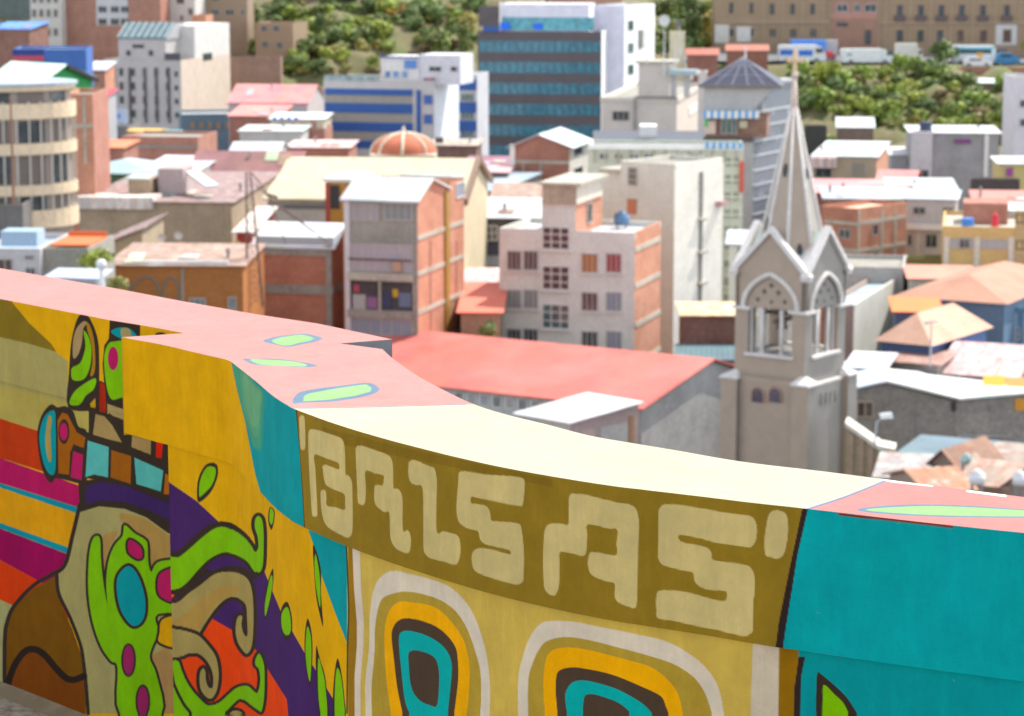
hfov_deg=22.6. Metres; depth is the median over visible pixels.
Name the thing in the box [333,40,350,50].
shrub
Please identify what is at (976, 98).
shrub
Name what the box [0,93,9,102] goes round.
window
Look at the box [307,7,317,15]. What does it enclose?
shrub
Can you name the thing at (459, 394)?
window
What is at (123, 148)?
house
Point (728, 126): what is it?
window
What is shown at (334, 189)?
window
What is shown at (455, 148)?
house
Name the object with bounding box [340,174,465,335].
brick house
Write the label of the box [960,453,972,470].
water tank
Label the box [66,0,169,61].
apartment block
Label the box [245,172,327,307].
lattice mast
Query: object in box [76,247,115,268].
tree
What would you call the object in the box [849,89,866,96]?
shrub
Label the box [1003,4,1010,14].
window
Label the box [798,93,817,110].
shrub
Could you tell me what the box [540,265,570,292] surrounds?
stair window
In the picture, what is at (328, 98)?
wall
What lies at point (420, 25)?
shrub
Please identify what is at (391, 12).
shrub
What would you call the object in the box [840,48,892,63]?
coach
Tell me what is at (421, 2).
shrub
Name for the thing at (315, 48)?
shrub
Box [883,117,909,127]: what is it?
shrub
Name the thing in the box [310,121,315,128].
window
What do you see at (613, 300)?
window
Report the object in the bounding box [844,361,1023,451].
stone warehouse
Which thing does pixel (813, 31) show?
window
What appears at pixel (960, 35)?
window
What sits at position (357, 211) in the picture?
window
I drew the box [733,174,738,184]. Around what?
window
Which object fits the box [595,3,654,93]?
lift tower
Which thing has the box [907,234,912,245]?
window
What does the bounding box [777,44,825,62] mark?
bus
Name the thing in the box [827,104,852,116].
shrub
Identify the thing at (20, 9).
warehouse
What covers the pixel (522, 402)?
window
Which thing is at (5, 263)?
window
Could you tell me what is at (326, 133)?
house
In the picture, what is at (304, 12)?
shrub
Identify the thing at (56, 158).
window
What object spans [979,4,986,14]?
window
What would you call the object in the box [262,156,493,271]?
house
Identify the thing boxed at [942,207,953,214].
window
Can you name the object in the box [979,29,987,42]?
window
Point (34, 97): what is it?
window
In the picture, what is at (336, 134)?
window
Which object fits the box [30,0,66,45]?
apartment block
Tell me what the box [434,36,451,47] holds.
tree
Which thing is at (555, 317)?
stair window
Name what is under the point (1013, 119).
edge tower
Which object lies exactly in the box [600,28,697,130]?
stepped building
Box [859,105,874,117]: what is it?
shrub
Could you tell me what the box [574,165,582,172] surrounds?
window
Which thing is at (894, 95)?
shrub
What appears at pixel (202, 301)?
window
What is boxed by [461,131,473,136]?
window
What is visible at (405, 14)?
shrub
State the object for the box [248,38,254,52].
shrub
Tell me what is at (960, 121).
shrub
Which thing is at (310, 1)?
house
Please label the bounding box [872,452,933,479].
tin roof house
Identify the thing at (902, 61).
shrub
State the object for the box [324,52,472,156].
banded building
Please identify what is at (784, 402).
church tower
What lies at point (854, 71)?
shrub
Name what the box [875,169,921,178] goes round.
house
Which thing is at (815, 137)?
hillside hut
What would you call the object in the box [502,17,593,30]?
penthouse window
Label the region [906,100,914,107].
shrub
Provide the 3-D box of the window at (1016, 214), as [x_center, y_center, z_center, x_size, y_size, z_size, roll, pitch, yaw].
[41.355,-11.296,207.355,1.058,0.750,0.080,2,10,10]
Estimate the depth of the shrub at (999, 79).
434.55 m
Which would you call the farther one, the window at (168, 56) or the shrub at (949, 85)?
the shrub at (949, 85)
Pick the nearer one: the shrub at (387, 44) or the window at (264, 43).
the window at (264, 43)
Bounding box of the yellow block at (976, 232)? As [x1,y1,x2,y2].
[942,198,1023,266]
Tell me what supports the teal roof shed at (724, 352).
on the terrain
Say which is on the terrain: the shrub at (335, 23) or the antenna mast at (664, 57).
the shrub at (335, 23)
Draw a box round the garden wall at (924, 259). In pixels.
[906,255,941,264]
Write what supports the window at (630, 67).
in the lift tower at (626, 26)
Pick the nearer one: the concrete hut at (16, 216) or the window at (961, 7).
the concrete hut at (16, 216)
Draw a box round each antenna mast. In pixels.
[645,31,646,62]
[663,31,664,76]
[674,41,675,76]
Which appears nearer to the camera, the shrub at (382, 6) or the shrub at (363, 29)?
the shrub at (363, 29)
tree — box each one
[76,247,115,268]
[106,276,128,289]
[254,5,260,39]
[314,13,325,33]
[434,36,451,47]
[454,10,478,30]
[454,23,471,52]
[478,320,496,336]
[667,19,680,39]
[683,10,702,42]
[700,9,711,47]
[927,39,959,63]
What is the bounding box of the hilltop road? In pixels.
[685,52,1023,62]
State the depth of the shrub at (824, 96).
429.09 m
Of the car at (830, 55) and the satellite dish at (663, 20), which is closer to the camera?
the satellite dish at (663, 20)
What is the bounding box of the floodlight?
[873,412,892,447]
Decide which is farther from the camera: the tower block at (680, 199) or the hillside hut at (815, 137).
the hillside hut at (815, 137)
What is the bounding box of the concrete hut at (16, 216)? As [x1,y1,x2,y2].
[0,199,31,237]
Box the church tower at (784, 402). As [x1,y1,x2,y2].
[719,49,858,473]
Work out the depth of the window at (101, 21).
437.90 m
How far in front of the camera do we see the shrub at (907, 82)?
436.52 m
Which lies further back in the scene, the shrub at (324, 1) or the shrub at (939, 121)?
the shrub at (324, 1)
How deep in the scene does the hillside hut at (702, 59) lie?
433.95 m
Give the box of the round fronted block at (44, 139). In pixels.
[0,77,78,232]
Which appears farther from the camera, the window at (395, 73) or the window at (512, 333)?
the window at (395, 73)
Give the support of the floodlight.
attached to the teal roof shed at (929, 444)
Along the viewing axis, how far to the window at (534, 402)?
156.29 m
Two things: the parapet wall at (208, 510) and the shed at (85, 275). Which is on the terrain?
the shed at (85, 275)
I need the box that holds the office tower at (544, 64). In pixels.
[478,2,606,155]
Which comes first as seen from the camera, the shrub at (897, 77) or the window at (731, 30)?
the shrub at (897, 77)
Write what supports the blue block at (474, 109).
on the terrain
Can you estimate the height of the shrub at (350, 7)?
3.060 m
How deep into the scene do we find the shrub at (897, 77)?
440.71 m
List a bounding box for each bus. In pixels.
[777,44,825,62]
[790,40,825,51]
[951,45,995,63]
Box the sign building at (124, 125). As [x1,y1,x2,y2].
[117,109,138,138]
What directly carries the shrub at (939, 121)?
on the terrain
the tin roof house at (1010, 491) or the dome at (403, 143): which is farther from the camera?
the dome at (403, 143)
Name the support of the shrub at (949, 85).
on the terrain
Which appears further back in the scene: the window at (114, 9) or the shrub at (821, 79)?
the shrub at (821, 79)
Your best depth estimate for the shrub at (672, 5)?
506.24 m
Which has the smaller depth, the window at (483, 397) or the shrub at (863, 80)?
the window at (483, 397)
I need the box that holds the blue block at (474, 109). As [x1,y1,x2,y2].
[459,71,488,155]
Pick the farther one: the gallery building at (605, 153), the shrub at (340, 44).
the shrub at (340, 44)
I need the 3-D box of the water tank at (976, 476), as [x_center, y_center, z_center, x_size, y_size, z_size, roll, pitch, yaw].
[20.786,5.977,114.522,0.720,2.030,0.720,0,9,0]
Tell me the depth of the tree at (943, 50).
452.38 m
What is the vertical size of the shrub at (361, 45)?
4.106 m
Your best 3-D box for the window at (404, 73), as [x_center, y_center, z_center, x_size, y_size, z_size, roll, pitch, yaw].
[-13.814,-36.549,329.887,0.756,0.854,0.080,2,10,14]
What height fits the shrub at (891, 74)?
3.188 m
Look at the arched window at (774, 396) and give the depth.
141.02 m
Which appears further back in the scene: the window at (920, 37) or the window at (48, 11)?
the window at (920, 37)
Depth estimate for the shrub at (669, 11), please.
506.61 m
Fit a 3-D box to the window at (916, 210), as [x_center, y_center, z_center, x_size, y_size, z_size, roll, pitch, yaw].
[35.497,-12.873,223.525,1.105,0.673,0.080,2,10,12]
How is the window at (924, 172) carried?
in the grey block house at (960, 155)
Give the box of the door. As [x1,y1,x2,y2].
[627,199,635,213]
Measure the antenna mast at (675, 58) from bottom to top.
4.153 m
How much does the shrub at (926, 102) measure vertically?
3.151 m
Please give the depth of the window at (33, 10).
437.05 m
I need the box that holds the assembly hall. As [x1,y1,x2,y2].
[374,330,733,457]
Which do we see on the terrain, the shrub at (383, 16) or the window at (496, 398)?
the shrub at (383, 16)
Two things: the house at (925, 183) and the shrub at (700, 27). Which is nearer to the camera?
the house at (925, 183)
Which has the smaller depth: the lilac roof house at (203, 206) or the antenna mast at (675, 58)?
the lilac roof house at (203, 206)
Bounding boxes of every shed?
[45,268,113,286]
[178,109,228,150]
[593,124,704,139]
[675,302,756,343]
[675,344,734,364]
[897,434,1023,454]
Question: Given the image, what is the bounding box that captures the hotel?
[103,21,230,129]
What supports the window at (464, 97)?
in the blue block at (474, 109)
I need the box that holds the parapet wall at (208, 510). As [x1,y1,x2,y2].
[0,268,1023,715]
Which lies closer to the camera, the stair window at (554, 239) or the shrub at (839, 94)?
the stair window at (554, 239)
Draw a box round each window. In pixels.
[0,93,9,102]
[0,122,10,143]
[0,157,11,184]
[0,198,11,203]
[0,258,12,269]
[18,92,43,102]
[18,121,44,142]
[20,156,45,183]
[21,196,46,209]
[24,255,33,259]
[25,267,35,273]
[32,9,35,16]
[39,9,43,16]
[46,9,50,16]
[50,91,64,101]
[52,119,65,141]
[53,9,57,16]
[53,28,57,35]
[53,153,67,181]
[54,194,67,207]
[98,6,106,12]
[98,18,106,24]
[110,6,118,12]
[110,18,118,24]
[119,68,123,75]
[119,82,123,89]
[119,95,123,103]
[121,6,129,12]
[121,18,129,24]
[126,50,130,55]
[131,68,134,76]
[131,82,135,89]
[132,44,143,48]
[132,96,135,103]
[132,109,135,117]
[148,50,153,55]
[165,53,179,59]
[174,85,178,90]
[174,98,178,104]
[188,8,192,14]
[189,298,205,304]
[203,53,211,60]
[211,9,218,14]
[225,9,234,14]
[228,297,236,309]
[261,25,266,31]
[262,41,267,47]
[273,25,278,31]
[276,42,282,48]
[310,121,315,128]
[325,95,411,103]
[330,185,339,208]
[331,113,411,121]
[333,131,392,139]
[349,203,377,220]
[350,242,411,272]
[350,318,412,335]
[384,203,411,220]
[385,71,390,77]
[393,71,398,77]
[402,71,407,77]
[423,95,432,104]
[423,114,432,123]
[429,66,440,71]
[435,137,442,142]
[450,66,456,71]
[455,391,462,398]
[456,181,464,198]
[461,93,473,100]
[461,113,473,119]
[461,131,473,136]
[467,392,475,404]
[480,393,487,406]
[487,225,497,240]
[493,395,500,408]
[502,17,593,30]
[505,250,522,272]
[505,289,522,310]
[505,396,513,409]
[507,328,520,339]
[518,398,526,410]
[521,250,539,272]
[521,289,539,310]
[523,328,537,340]
[531,399,539,407]
[540,226,570,251]
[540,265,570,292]
[540,303,570,331]
[574,146,582,156]
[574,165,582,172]
[579,253,599,274]
[579,292,599,313]
[581,331,597,346]
[587,202,591,223]
[599,153,608,159]
[604,253,622,274]
[604,292,622,313]
[606,331,621,348]
[612,111,628,120]
[614,153,623,159]
[628,20,633,30]
[628,43,633,52]
[628,64,633,74]
[628,167,637,185]
[631,153,638,158]
[638,29,643,48]
[644,153,652,157]
[676,20,679,27]
[704,153,714,156]
[721,119,736,133]
[723,260,728,267]
[723,277,728,285]
[723,293,727,301]
[724,191,730,201]
[724,208,730,218]
[724,225,729,235]
[724,243,728,252]
[725,157,730,166]
[725,174,730,184]
[729,2,733,13]
[729,28,733,36]
[733,157,739,166]
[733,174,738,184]
[733,191,738,201]
[733,208,738,218]
[748,2,753,13]
[752,389,762,402]
[769,3,774,14]
[769,28,776,37]
[769,389,779,402]
[789,3,795,14]
[789,28,796,37]
[809,3,815,14]
[809,28,816,37]
[815,168,831,177]
[837,4,847,11]
[839,228,850,238]
[852,163,864,177]
[854,4,859,11]
[856,401,873,416]
[864,4,876,11]
[864,30,871,44]
[872,223,878,235]
[895,29,903,42]
[896,4,903,14]
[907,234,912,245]
[913,207,925,214]
[916,29,924,42]
[917,4,924,14]
[919,170,927,176]
[925,234,937,247]
[936,29,943,42]
[937,4,944,14]
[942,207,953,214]
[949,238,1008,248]
[956,29,964,42]
[958,4,965,14]
[959,237,970,248]
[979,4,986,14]
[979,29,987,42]
[1002,29,1011,42]
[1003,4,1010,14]
[1014,328,1019,340]
[1016,214,1023,222]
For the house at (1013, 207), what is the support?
on the terrain
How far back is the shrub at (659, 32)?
467.96 m
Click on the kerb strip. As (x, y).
(29, 700)
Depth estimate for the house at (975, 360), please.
165.02 m
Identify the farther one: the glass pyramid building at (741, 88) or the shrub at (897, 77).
the shrub at (897, 77)
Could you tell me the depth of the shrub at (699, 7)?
512.18 m
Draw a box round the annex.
[512,392,644,443]
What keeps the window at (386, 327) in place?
in the brick house at (404, 253)
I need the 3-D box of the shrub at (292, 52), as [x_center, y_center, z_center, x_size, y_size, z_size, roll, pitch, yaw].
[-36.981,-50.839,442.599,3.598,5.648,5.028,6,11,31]
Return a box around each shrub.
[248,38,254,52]
[261,0,290,20]
[279,5,299,20]
[283,7,303,20]
[283,52,305,72]
[283,62,297,73]
[285,48,308,65]
[292,65,311,75]
[296,16,317,33]
[296,38,313,53]
[298,6,308,18]
[301,57,332,76]
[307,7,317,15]
[308,32,315,36]
[309,33,327,56]
[312,45,325,58]
[314,4,335,14]
[318,47,350,60]
[319,0,342,3]
[323,2,341,10]
[323,4,337,13]
[323,25,338,33]
[323,67,334,74]
[325,27,349,43]
[327,13,345,19]
[327,20,343,27]
[327,45,341,55]
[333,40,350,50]
[337,22,357,29]
[340,26,353,37]
[340,62,353,72]
[342,2,359,12]
[343,17,354,23]
[350,31,372,43]
[351,24,385,38]
[352,15,373,25]
[354,39,370,51]
[357,0,378,14]
[358,20,370,25]
[364,67,380,74]
[365,36,374,43]
[365,55,379,68]
[368,12,389,20]
[369,19,392,40]
[370,40,383,48]
[375,0,398,12]
[379,39,396,50]
[384,9,398,16]
[387,14,404,24]
[395,0,410,8]
[402,6,420,18]
[403,16,424,30]
[405,8,422,18]
[407,3,426,14]
[407,16,427,30]
[410,0,442,19]
[414,33,423,43]
[418,27,452,43]
[418,43,435,52]
[419,27,451,52]
[425,13,434,24]
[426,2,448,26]
[443,24,455,33]
[445,10,464,18]
[446,16,460,25]
[447,0,464,3]
[450,38,461,46]
[451,7,462,11]
[461,0,469,6]
[467,0,486,12]
[470,32,477,38]
[648,0,680,14]
[654,0,665,11]
[654,39,669,55]
[655,28,667,43]
[657,11,680,25]
[657,24,669,30]
[660,8,679,16]
[668,16,684,30]
[679,0,699,8]
[679,8,686,16]
[685,35,695,47]
[686,0,706,12]
[689,37,707,47]
[694,22,706,34]
[701,0,711,10]
[786,58,811,79]
[786,70,817,93]
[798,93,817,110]
[798,99,810,110]
[806,86,836,111]
[810,61,841,83]
[818,73,832,83]
[824,84,844,92]
[825,74,843,88]
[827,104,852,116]
[827,135,836,139]
[834,70,861,94]
[834,90,845,101]
[841,94,870,111]
[844,83,872,95]
[848,67,860,77]
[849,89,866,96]
[852,75,866,83]
[855,64,876,84]
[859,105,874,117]
[865,83,876,87]
[867,89,884,99]
[867,99,893,111]
[868,100,904,118]
[873,83,905,94]
[877,65,893,81]
[878,96,902,103]
[880,111,899,125]
[883,76,891,82]
[883,91,902,99]
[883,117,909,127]
[884,96,907,105]
[886,63,900,74]
[888,72,905,82]
[890,73,904,82]
[891,53,923,76]
[900,78,921,92]
[902,106,923,122]
[903,87,916,94]
[903,90,928,107]
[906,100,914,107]
[907,114,922,124]
[909,60,932,79]
[911,108,930,124]
[914,97,937,115]
[916,58,950,76]
[922,78,942,87]
[923,65,949,78]
[931,117,952,124]
[932,90,948,98]
[937,101,969,118]
[939,99,976,117]
[940,70,966,82]
[941,96,955,101]
[942,80,961,94]
[943,116,964,124]
[944,118,953,124]
[951,86,972,98]
[955,112,972,124]
[957,70,976,88]
[959,82,983,93]
[959,91,994,105]
[961,115,980,124]
[968,107,988,124]
[972,111,993,124]
[983,111,1001,123]
[988,97,1002,119]
[989,121,1001,126]
[991,82,1002,93]
[994,71,1013,87]
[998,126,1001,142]
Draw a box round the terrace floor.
[0,697,46,715]
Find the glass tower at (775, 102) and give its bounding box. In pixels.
[754,78,792,337]
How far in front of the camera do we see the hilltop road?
462.50 m
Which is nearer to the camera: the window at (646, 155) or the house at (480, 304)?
the house at (480, 304)
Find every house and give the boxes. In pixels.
[0,21,49,68]
[0,61,98,90]
[0,228,67,275]
[43,231,114,284]
[70,88,110,230]
[78,164,279,242]
[93,61,116,88]
[108,89,118,138]
[109,139,140,160]
[110,158,174,183]
[114,212,167,254]
[115,243,266,314]
[122,130,216,160]
[155,155,215,170]
[191,14,212,21]
[193,150,307,171]
[206,0,253,55]
[227,104,293,146]
[228,141,289,150]
[230,56,282,92]
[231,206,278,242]
[237,123,311,143]
[252,221,343,328]
[255,21,307,58]
[262,156,493,271]
[287,136,359,156]
[305,0,316,3]
[309,125,332,139]
[323,172,374,328]
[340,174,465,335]
[432,137,483,157]
[456,282,506,337]
[464,267,498,281]
[467,154,509,164]
[487,165,513,176]
[487,197,541,266]
[488,171,542,196]
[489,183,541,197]
[507,127,592,180]
[517,0,544,1]
[548,0,622,4]
[725,229,767,344]
[810,140,890,178]
[813,179,884,343]
[819,184,907,204]
[823,273,905,360]
[844,351,897,383]
[846,254,905,294]
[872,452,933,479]
[874,303,992,354]
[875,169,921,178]
[881,465,978,490]
[883,177,958,189]
[886,146,907,169]
[888,296,941,327]
[889,349,957,395]
[894,261,1023,343]
[903,121,1001,210]
[904,264,972,290]
[925,435,1005,469]
[940,341,1023,399]
[962,457,1023,493]
[968,186,1023,202]
[990,156,1023,189]
[993,442,1023,461]
[993,468,1023,496]
[1008,202,1023,217]
[1013,307,1023,344]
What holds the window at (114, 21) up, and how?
in the apartment block at (97, 25)
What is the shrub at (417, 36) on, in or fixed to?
on the terrain
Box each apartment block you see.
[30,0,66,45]
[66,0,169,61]
[169,0,205,23]
[499,173,660,352]
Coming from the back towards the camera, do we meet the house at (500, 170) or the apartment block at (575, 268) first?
the house at (500, 170)
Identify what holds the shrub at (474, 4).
on the terrain
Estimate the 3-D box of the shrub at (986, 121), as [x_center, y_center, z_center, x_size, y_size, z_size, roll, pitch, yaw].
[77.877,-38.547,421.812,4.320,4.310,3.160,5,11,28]
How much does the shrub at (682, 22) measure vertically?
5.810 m
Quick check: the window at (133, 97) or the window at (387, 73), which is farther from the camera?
the window at (133, 97)
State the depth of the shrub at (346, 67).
441.84 m
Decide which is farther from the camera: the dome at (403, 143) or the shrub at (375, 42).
the shrub at (375, 42)
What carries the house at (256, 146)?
on the terrain
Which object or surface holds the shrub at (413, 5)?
on the terrain
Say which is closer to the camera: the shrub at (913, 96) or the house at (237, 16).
the shrub at (913, 96)
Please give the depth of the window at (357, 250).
169.90 m
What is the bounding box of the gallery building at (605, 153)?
[588,140,743,301]
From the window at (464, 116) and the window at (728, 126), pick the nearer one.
the window at (728, 126)
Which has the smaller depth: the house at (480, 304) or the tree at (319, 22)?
the house at (480, 304)
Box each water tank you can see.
[614,210,628,228]
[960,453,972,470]
[969,469,984,491]
[1012,470,1023,496]
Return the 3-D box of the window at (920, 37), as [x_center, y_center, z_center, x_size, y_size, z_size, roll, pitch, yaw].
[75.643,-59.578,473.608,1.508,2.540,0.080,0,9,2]
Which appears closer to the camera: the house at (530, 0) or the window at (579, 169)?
the window at (579, 169)
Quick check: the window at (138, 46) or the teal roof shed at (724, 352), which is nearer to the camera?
the teal roof shed at (724, 352)
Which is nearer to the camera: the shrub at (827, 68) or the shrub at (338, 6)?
the shrub at (827, 68)
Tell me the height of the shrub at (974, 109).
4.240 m
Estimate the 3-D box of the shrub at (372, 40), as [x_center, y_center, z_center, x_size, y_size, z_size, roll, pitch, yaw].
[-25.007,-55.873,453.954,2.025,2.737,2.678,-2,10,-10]
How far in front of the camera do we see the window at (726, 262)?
213.62 m
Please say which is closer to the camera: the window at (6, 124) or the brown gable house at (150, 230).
the window at (6, 124)
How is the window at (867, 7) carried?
in the palace
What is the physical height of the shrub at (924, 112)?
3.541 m
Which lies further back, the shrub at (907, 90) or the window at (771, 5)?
the window at (771, 5)
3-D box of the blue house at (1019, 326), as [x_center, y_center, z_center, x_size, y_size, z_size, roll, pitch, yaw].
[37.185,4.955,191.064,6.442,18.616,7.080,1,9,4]
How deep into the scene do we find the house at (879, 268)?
202.35 m
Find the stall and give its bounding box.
[126,128,166,133]
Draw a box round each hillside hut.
[669,20,684,81]
[685,48,719,81]
[725,44,769,70]
[804,125,826,162]
[835,117,874,140]
[974,78,994,90]
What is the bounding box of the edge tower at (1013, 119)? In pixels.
[1001,73,1023,155]
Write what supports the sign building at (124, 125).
on the terrain
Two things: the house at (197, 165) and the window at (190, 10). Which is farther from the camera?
the window at (190, 10)
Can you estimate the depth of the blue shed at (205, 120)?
370.93 m
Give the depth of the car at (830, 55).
456.33 m
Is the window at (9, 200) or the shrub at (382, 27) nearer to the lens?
the window at (9, 200)
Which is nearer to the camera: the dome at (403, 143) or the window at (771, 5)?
the dome at (403, 143)
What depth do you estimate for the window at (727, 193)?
212.69 m
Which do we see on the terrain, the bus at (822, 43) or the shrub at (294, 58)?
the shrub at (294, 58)
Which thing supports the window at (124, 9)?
in the apartment block at (97, 25)
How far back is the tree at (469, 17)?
460.20 m
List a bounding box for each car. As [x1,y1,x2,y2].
[825,51,835,60]
[962,57,991,65]
[995,53,1019,64]
[996,48,1007,53]
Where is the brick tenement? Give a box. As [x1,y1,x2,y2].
[820,199,906,344]
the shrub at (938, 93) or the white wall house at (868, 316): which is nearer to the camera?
the white wall house at (868, 316)
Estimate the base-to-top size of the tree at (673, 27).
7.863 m
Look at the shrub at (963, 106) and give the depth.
423.45 m
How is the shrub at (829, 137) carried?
on the terrain
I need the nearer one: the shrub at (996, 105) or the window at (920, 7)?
the shrub at (996, 105)
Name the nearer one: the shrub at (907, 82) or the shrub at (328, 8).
the shrub at (907, 82)
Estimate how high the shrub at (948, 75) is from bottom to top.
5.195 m
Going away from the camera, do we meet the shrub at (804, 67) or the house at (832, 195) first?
the house at (832, 195)
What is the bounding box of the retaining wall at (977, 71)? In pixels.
[957,67,1023,75]
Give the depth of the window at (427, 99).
329.18 m
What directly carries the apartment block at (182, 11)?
on the terrain
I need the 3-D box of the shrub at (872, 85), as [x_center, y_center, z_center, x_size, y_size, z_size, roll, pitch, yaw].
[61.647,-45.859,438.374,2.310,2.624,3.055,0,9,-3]
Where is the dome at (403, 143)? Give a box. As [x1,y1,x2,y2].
[370,126,437,157]
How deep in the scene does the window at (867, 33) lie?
473.60 m
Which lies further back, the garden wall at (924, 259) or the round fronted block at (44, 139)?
the garden wall at (924, 259)
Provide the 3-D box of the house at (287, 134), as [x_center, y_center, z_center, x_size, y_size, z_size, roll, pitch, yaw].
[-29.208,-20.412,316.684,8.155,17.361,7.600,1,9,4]
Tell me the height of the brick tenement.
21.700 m
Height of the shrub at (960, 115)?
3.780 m
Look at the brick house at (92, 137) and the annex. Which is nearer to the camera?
the annex
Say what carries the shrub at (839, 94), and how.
on the terrain
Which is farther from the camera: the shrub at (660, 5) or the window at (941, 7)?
the shrub at (660, 5)
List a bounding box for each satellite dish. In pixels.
[157,234,165,241]
[174,231,182,239]
[658,15,669,25]
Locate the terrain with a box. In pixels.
[0,0,1023,341]
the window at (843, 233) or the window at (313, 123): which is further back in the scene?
the window at (313, 123)
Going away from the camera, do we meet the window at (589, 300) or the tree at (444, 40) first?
the window at (589, 300)
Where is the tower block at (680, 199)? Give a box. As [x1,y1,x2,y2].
[599,155,727,354]
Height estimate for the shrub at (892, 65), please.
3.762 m
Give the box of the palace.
[712,0,1023,55]
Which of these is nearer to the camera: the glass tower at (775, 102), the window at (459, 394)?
the window at (459, 394)
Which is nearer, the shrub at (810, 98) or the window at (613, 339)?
the window at (613, 339)
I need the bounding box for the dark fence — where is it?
[970,178,1019,197]
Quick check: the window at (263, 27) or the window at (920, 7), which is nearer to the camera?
the window at (263, 27)
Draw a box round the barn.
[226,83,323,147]
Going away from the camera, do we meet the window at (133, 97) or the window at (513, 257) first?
the window at (513, 257)
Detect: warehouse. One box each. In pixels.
[0,0,30,18]
[12,46,93,87]
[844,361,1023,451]
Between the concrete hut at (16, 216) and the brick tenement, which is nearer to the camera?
the concrete hut at (16, 216)
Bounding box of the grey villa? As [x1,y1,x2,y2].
[903,189,961,254]
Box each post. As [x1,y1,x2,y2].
[9,97,14,204]
[96,259,106,285]
[163,212,165,242]
[924,321,936,366]
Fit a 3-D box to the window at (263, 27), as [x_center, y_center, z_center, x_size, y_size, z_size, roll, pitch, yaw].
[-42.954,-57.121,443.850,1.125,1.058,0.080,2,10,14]
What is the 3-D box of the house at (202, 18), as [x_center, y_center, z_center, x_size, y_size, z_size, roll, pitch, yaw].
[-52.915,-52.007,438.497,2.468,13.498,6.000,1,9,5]
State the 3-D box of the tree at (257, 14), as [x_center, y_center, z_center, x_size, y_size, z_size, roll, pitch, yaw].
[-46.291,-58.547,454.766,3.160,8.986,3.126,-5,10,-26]
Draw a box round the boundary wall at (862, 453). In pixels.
[845,417,895,477]
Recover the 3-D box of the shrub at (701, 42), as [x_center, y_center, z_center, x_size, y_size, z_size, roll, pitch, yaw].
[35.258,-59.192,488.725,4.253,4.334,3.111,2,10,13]
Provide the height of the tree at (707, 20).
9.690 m
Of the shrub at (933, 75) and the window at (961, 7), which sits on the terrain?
the shrub at (933, 75)
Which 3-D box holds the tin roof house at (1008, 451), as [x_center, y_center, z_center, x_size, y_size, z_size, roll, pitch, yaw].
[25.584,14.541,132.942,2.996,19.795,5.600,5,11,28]
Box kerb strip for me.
[0,682,87,715]
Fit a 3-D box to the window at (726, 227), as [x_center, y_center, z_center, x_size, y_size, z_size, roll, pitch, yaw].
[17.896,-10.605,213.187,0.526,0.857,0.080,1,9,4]
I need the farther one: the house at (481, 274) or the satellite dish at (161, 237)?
the house at (481, 274)
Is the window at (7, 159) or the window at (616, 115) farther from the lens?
the window at (616, 115)
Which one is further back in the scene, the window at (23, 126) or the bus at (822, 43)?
the bus at (822, 43)
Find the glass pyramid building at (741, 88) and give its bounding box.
[698,57,784,229]
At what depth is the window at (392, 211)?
169.03 m
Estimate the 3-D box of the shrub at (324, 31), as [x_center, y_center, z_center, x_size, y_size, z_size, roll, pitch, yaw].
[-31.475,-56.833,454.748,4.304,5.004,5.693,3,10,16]
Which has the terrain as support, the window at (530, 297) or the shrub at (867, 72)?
the shrub at (867, 72)
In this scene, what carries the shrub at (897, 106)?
on the terrain
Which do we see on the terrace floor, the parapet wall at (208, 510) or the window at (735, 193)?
the parapet wall at (208, 510)
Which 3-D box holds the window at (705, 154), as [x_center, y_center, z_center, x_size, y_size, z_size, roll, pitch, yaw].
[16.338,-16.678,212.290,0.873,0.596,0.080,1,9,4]
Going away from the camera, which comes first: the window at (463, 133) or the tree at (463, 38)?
the window at (463, 133)
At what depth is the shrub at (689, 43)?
471.00 m
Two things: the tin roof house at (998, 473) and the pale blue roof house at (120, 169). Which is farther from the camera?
the pale blue roof house at (120, 169)
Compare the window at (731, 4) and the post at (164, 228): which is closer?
the post at (164, 228)
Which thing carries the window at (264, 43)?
in the house at (276, 38)
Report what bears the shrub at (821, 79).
on the terrain
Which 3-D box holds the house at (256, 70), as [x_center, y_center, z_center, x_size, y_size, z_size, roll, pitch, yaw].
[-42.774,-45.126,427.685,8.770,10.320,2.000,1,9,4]
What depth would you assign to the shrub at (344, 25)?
455.89 m
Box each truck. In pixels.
[826,40,837,55]
[894,43,922,60]
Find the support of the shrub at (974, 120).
on the terrain
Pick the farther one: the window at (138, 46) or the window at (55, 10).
the window at (55, 10)
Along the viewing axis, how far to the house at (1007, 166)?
262.80 m
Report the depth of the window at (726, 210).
212.95 m
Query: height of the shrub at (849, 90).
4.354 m
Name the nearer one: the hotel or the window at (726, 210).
the window at (726, 210)
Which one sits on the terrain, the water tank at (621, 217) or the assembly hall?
the assembly hall
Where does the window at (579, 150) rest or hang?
in the brick house at (555, 152)
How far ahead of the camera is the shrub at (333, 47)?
445.88 m
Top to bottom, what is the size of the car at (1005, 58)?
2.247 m
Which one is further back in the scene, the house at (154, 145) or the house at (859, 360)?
the house at (154, 145)
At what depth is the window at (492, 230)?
206.55 m
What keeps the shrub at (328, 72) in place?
on the terrain
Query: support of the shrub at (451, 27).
on the terrain
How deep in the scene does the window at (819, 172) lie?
301.77 m

